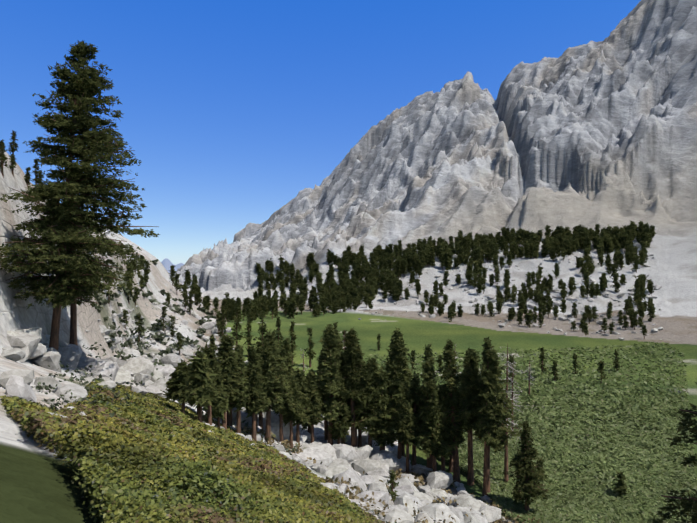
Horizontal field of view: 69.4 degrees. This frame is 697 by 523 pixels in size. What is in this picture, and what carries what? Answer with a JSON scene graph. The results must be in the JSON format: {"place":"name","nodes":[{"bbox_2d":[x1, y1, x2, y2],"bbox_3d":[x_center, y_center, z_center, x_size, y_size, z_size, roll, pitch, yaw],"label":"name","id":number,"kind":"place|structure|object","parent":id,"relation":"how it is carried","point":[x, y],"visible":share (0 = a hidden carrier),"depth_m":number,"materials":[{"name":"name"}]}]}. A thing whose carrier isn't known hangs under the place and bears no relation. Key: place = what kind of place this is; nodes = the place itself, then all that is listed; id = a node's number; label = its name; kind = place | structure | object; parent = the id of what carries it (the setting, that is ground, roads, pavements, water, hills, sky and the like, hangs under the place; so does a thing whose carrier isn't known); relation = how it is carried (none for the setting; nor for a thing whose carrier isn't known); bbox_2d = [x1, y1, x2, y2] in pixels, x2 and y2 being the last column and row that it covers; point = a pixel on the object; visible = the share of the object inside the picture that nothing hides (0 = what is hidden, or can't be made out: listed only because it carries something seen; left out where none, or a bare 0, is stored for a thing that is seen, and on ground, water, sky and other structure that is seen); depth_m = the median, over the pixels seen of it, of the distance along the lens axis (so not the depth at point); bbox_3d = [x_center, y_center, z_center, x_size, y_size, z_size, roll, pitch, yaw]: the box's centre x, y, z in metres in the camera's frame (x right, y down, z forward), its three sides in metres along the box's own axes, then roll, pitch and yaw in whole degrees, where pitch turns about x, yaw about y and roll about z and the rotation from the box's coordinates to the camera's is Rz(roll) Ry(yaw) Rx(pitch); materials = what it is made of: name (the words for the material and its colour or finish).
{"place":"outdoors","nodes":[
{"label":"outdoors","id":0,"kind":"place"},
{"bbox_2d":[0,0,640,264],"label":"sky","id":1,"kind":"structure","parent":0,"point":[232,109],"materials":[{"name":"blue"}]},
{"bbox_2d":[0,0,696,522],"bbox_3d":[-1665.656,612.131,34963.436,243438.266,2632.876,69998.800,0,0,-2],"label":"terrain","id":2,"kind":"structure","parent":0,"point":[602,134],"depth_m":519.76,"materials":[{"name":"grey stone"}]},
{"bbox_2d":[0,40,159,350],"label":"pine trees","id":3,"kind":"object","parent":2,"relation":"on","point":[67,225],"visible":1,"depth_m":44.14,"materials":[{"name":"green plant"}]},
{"bbox_2d":[0,378,384,522],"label":"manzanita shrub","id":4,"kind":"object","parent":2,"relation":"on","point":[149,458],"visible":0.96,"depth_m":8.68,"materials":[{"name":"green plant"}]},
{"bbox_2d":[31,234,440,522],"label":"sage shrub","id":5,"kind":"object","parent":2,"relation":"on","point":[184,340],"visible":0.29,"depth_m":101.95,"materials":[{"name":"green plant"}]},
{"bbox_2d":[0,130,655,497],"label":"pine trees","id":6,"kind":"object","parent":2,"relation":"on","point":[348,291],"visible":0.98,"depth_m":303.94,"materials":[{"name":"green plant"}]},
{"bbox_2d":[0,254,662,522],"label":"rocks","id":7,"kind":"object","parent":2,"relation":"on","point":[347,461],"visible":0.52,"depth_m":50.80,"materials":[{"name":"stone"}]},
{"bbox_2d":[161,324,550,510],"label":"pine trees","id":8,"kind":"object","parent":2,"relation":"on","point":[348,389],"visible":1,"depth_m":57.62,"materials":[{"name":"green plant"}]},
{"bbox_2d":[235,426,540,522],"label":"rocks","id":9,"kind":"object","parent":2,"relation":"on","point":[330,480],"depth_m":48.29,"materials":[{"name":"grey stone"}]},
{"bbox_2d":[365,342,696,522],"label":"willow shrub","id":10,"kind":"object","parent":2,"relation":"on","point":[598,502],"visible":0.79,"depth_m":69.59,"materials":[{"name":"green plant"}]},
{"bbox_2d":[652,382,696,522],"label":"pine tree","id":11,"kind":"object","parent":2,"relation":"on","point":[689,505],"visible":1,"depth_m":14.08,"materials":[{"name":"green plant"}]}
]}

